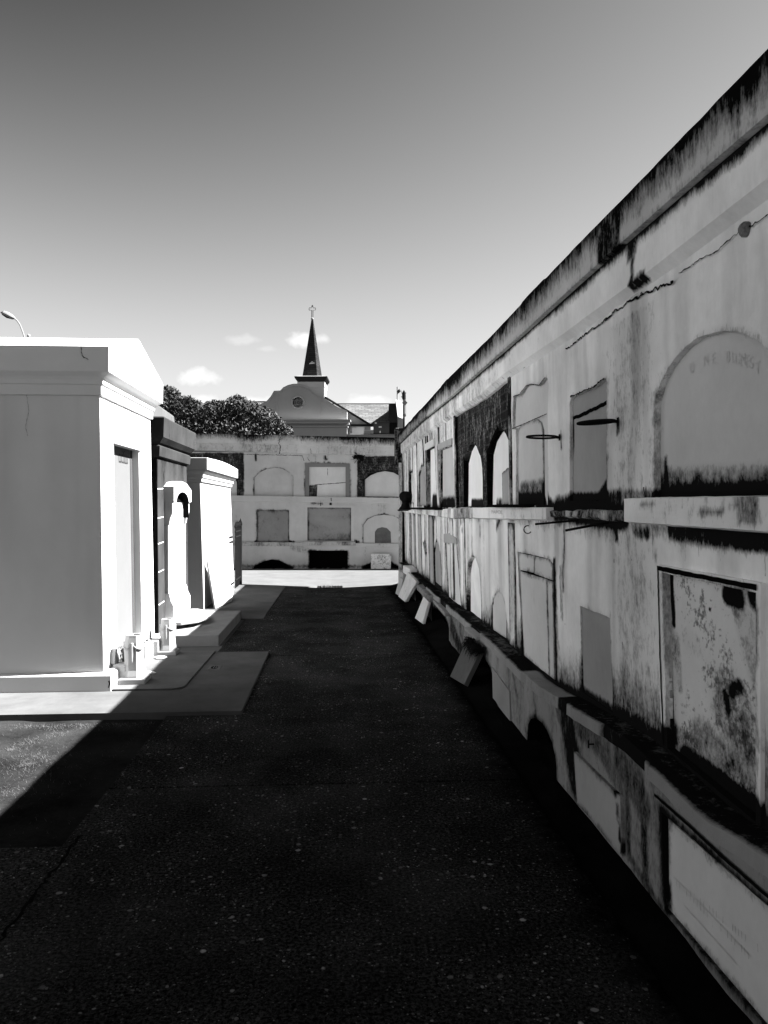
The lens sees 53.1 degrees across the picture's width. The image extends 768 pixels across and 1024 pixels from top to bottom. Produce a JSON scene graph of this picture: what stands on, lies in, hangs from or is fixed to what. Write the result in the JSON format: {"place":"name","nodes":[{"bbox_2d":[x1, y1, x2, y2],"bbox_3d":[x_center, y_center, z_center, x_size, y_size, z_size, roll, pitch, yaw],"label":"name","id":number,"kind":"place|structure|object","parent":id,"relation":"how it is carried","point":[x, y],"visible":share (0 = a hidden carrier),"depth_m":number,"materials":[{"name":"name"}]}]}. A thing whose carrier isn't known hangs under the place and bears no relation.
{"place":"outdoors","nodes":[
{"label":"outdoors","id":0,"kind":"place"},
{"bbox_2d":[0,847,60,921],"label":"path","id":1,"kind":"structure","parent":0,"point":[21,869],"depth_m":3.39,"materials":[{"name":"grey asphalt"}]},
{"bbox_2d":[0,835,80,940],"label":"crack","id":2,"kind":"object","parent":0,"point":[31,899],"depth_m":3.16,"materials":[{"name":"black asphalt"}]},
{"bbox_2d":[0,719,162,847],"bbox_3d":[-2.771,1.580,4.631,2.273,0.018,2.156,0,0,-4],"label":"gravel","id":3,"kind":"structure","parent":0,"point":[58,725],"depth_m":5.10,"materials":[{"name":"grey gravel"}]},
{"bbox_2d":[118,645,123,661],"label":"dried flowers","id":4,"kind":"object","parent":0,"point":[121,653],"visible":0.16,"depth_m":6.91,"materials":[{"name":"white plant"}]},
{"bbox_2d":[0,651,268,721],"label":"pavement","id":5,"kind":"structure","parent":0,"point":[227,687],"depth_m":6.22,"materials":[{"name":"concrete"}]},
{"bbox_2d":[0,337,162,692],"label":"tomb","id":6,"kind":"object","parent":5,"relation":"on","point":[76,570],"visible":0.98,"depth_m":6.54,"materials":[{"name":"paint"}]},
{"bbox_2d":[207,665,221,669],"bbox_3d":[-1.647,1.515,7.470,0.118,0.013,0.208,0,0,-4],"label":"cover plate","id":7,"kind":"object","parent":5,"relation":"on","point":[214,667],"visible":1,"depth_m":7.46,"materials":[{"name":"metal"}]},
{"bbox_2d":[111,651,214,690],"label":"pavement","id":8,"kind":"structure","parent":0,"point":[180,669],"depth_m":7.28,"materials":[{"name":"concrete"}]},
{"bbox_2d":[118,633,150,684],"bbox_3d":[-2.211,1.296,6.815,0.229,0.420,0.229,0,0,-4],"label":"flower vase","id":9,"kind":"object","parent":8,"relation":"on","point":[134,647],"visible":0.99,"depth_m":6.74,"materials":[{"name":"stone"}]},
{"bbox_2d":[154,656,166,658],"bbox_3d":[-2.277,1.485,7.856,0.120,0.028,0.104,0,1,-37],"label":"marble fragment","id":10,"kind":"object","parent":8,"relation":"on","point":[160,657],"visible":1,"depth_m":7.83,"materials":[{"name":"white stone"}]},
{"bbox_2d":[156,618,179,655],"bbox_3d":[-2.279,1.312,8.103,0.202,0.370,0.202,0,0,-4],"label":"flower vase","id":11,"kind":"object","parent":8,"relation":"on","point":[168,646],"visible":1,"depth_m":8.04,"materials":[{"name":"stone"}]},
{"bbox_2d":[177,620,243,651],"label":"pavement","id":12,"kind":"structure","parent":0,"point":[208,648],"depth_m":8.75,"materials":[{"name":"concrete"}]},
{"bbox_2d":[150,406,240,646],"bbox_3d":[-3.643,0.135,9.753,3.365,2.889,2.080,0,0,-4],"label":"tomb","id":13,"kind":"object","parent":12,"relation":"on","point":[173,443],"visible":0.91,"depth_m":9.34,"materials":[{"name":"stone"}]},
{"bbox_2d":[201,584,284,619],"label":"pavement","id":14,"kind":"structure","parent":0,"point":[249,602],"depth_m":12.92,"materials":[{"name":"concrete"}]},
{"bbox_2d":[187,457,237,608],"bbox_3d":[-4.084,0.363,13.520,2.535,2.480,3.670,0,0,-4],"label":"tomb","id":15,"kind":"object","parent":14,"relation":"on","point":[210,482],"visible":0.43,"depth_m":12.34,"materials":[{"name":"white paint"}]},
{"bbox_2d":[206,561,233,608],"bbox_3d":[-2.638,1.124,12.628,0.185,0.739,1.475,0,0,5],"label":"marble slab","id":16,"kind":"object","parent":14,"relation":"on","point":[222,589],"depth_m":12.24,"materials":[{"name":"white stone"}]},
{"bbox_2d":[109,654,520,788],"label":"path","id":17,"kind":"structure","parent":0,"point":[345,719],"depth_m":5.37,"materials":[{"name":"black asphalt"}]},
{"bbox_2d":[234,567,398,587],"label":"plaza","id":18,"kind":"structure","parent":0,"point":[327,576],"depth_m":17.52,"materials":[{"name":"concrete"}]},
{"bbox_2d":[234,518,242,587],"bbox_3d":[-2.904,0.810,15.295,0.080,1.360,0.880,0,0,-4],"label":"iron fence","id":19,"kind":"object","parent":18,"relation":"on","point":[238,552],"visible":0.94,"depth_m":15.34,"materials":[{"name":"black metal"}]},
{"bbox_2d":[189,434,398,568],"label":"vault wall","id":20,"kind":"structure","parent":18,"relation":"on","point":[309,502],"depth_m":19.76,"materials":[{"name":"paint"}]},
{"bbox_2d":[351,452,364,463],"bbox_3d":[-0.669,-1.402,19.700,0.389,0.353,0.225,0,0,-19],"label":"weed","id":21,"kind":"object","parent":20,"relation":"on","point":[360,457],"visible":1,"depth_m":19.68,"materials":[{"name":"plant"}]},
{"bbox_2d":[317,586,342,588],"bbox_3d":[-1.123,1.565,15.842,0.540,0.052,0.500,0,0,-4],"label":"storm drain","id":22,"kind":"object","parent":18,"relation":"on","point":[332,587],"visible":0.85,"depth_m":15.77,"materials":[{"name":"metal"}]},
{"bbox_2d":[371,554,390,568],"bbox_3d":[-0.074,1.258,19.615,0.516,0.381,0.117,0,0,0],"label":"stone slab","id":23,"kind":"object","parent":18,"relation":"on","point":[380,561],"depth_m":19.58,"materials":[{"name":"stone"}]},
{"bbox_2d":[219,611,435,655],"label":"path","id":24,"kind":"structure","parent":0,"point":[334,633],"depth_m":9.60,"materials":[{"name":"black asphalt"}]},
{"bbox_2d":[268,585,406,611],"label":"path","id":25,"kind":"structure","parent":0,"point":[364,598],"depth_m":13.30,"materials":[{"name":"black asphalt"}]},
{"bbox_2d":[0,780,687,1023],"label":"path","id":26,"kind":"structure","parent":0,"point":[469,902],"depth_m":2.98,"materials":[{"name":"grey asphalt"}]},
{"bbox_2d":[0,0,767,429],"label":"sky","id":27,"kind":"structure","parent":0,"point":[185,179],"materials":[{"name":"grey"}]},
{"bbox_2d":[373,422,396,433],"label":"building","id":28,"kind":"structure","parent":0,"point":[383,428],"depth_m":29.68,"materials":[{"name":"brick"}]},
{"bbox_2d":[390,583,752,1023],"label":"soil","id":29,"kind":"structure","parent":0,"point":[693,989],"depth_m":3.47,"materials":[{"name":"black soil"}]},
{"bbox_2d":[396,577,403,594],"bbox_3d":[0.303,1.351,13.880,0.097,0.316,0.553,0,0,-9],"label":"marble slab","id":30,"kind":"object","parent":29,"relation":"on","point":[400,583],"depth_m":13.88,"materials":[{"name":"grey stone"}]},
{"bbox_2d":[398,570,404,581],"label":"stone block","id":31,"kind":"structure","parent":29,"relation":"on","point":[401,574],"depth_m":14.91,"materials":[{"name":"grey stone"}]},
{"bbox_2d":[398,572,418,601],"bbox_3d":[0.433,1.278,12.812,0.151,0.478,1.700,0,0,-7],"label":"marble slab","id":32,"kind":"object","parent":29,"relation":"on","point":[409,585],"depth_m":12.81,"materials":[{"name":"grey stone"}]},
{"bbox_2d":[415,597,430,623],"bbox_3d":[0.555,1.358,10.680,0.122,0.348,0.675,0,0,-9],"label":"marble slab","id":33,"kind":"object","parent":29,"relation":"on","point":[422,612],"depth_m":10.59,"materials":[{"name":"white stone"}]},
{"bbox_2d":[450,641,485,686],"bbox_3d":[0.753,1.359,6.982,0.224,0.399,0.604,0,0,-6],"label":"marble slab","id":34,"kind":"object","parent":29,"relation":"on","point":[464,670],"depth_m":6.96,"materials":[{"name":"stone"}]},
{"label":"ground","id":35,"kind":"structure","parent":0,"visible":0},
{"bbox_2d":[1,311,29,337],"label":"street lamp","id":36,"kind":"object","parent":35,"relation":"on","point":[7,314],"visible":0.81,"depth_m":29.91,"materials":[{"name":"grey metal"}]},
{"bbox_2d":[159,384,293,435],"bbox_3d":[-6.358,-1.585,27.642,6.485,6.196,2.687,0,0,-4],"label":"leafy tree","id":37,"kind":"object","parent":35,"relation":"on","point":[237,414],"visible":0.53,"depth_m":27.12,"materials":[{"name":"grey plant"}]},
{"bbox_2d":[223,305,402,436],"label":"church","id":38,"kind":"structure","parent":35,"relation":"on","point":[303,406],"depth_m":45.97,"materials":[{"name":"paint"}]},
{"bbox_2d":[293,397,302,406],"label":"round window","id":39,"kind":"structure","parent":38,"relation":"in","point":[298,400],"depth_m":46.26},
{"bbox_2d":[347,430,393,437],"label":"service building","id":40,"kind":"structure","parent":35,"relation":"on","point":[368,433],"depth_m":29.20,"materials":[{"name":"paint"}]},
{"bbox_2d":[350,427,363,433],"bbox_3d":[-1.054,-3.130,29.978,0.550,0.320,0.720,0,0,-4],"label":"vent unit","id":41,"kind":"object","parent":40,"relation":"on","point":[357,430],"visible":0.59,"depth_m":29.67,"materials":[{"name":"white metal"}]},
{"bbox_2d":[401,390,406,427],"bbox_3d":[1.004,-2.538,39.971,0.464,7.700,0.234,0,0,33],"label":"utility pole","id":42,"kind":"object","parent":35,"relation":"on","point":[404,402],"visible":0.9,"depth_m":39.92,"materials":[{"name":"grey metal"}]},
{"bbox_2d":[394,49,767,1023],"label":"vault wall","id":43,"kind":"structure","parent":35,"relation":"on","point":[580,449],"depth_m":3.40,"materials":[{"name":"paint"}]},
{"bbox_2d":[398,491,411,510],"bbox_3d":[0.429,-0.208,14.654,0.314,0.375,0.360,0,0,-4],"label":"ledge urn","id":44,"kind":"object","parent":43,"relation":"on","point":[405,497],"visible":0.92,"depth_m":14.57,"materials":[{"name":"metal"}]},
{"bbox_2d":[403,565,416,574],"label":"stone block","id":45,"kind":"structure","parent":43,"relation":"on","point":[408,568],"depth_m":13.88,"materials":[{"name":"stone"}]},
{"bbox_2d":[417,584,433,601],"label":"ledge slab","id":46,"kind":"structure","parent":43,"relation":"on","point":[425,592],"depth_m":10.66,"materials":[{"name":"grey concrete"}]},
{"bbox_2d":[433,600,450,615],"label":"ledge slab","id":47,"kind":"structure","parent":43,"relation":"on","point":[442,609],"depth_m":9.18,"materials":[{"name":"grey concrete"}]},
{"bbox_2d":[464,626,479,639],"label":"ledge slab","id":48,"kind":"structure","parent":43,"relation":"on","point":[473,633],"depth_m":7.11,"materials":[{"name":"grey concrete"}]},
{"bbox_2d":[462,636,484,666],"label":"dead roots","id":49,"kind":"object","parent":48,"relation":"hanging from","point":[476,649],"visible":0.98,"depth_m":6.76,"materials":[{"name":"plant"}]}
]}

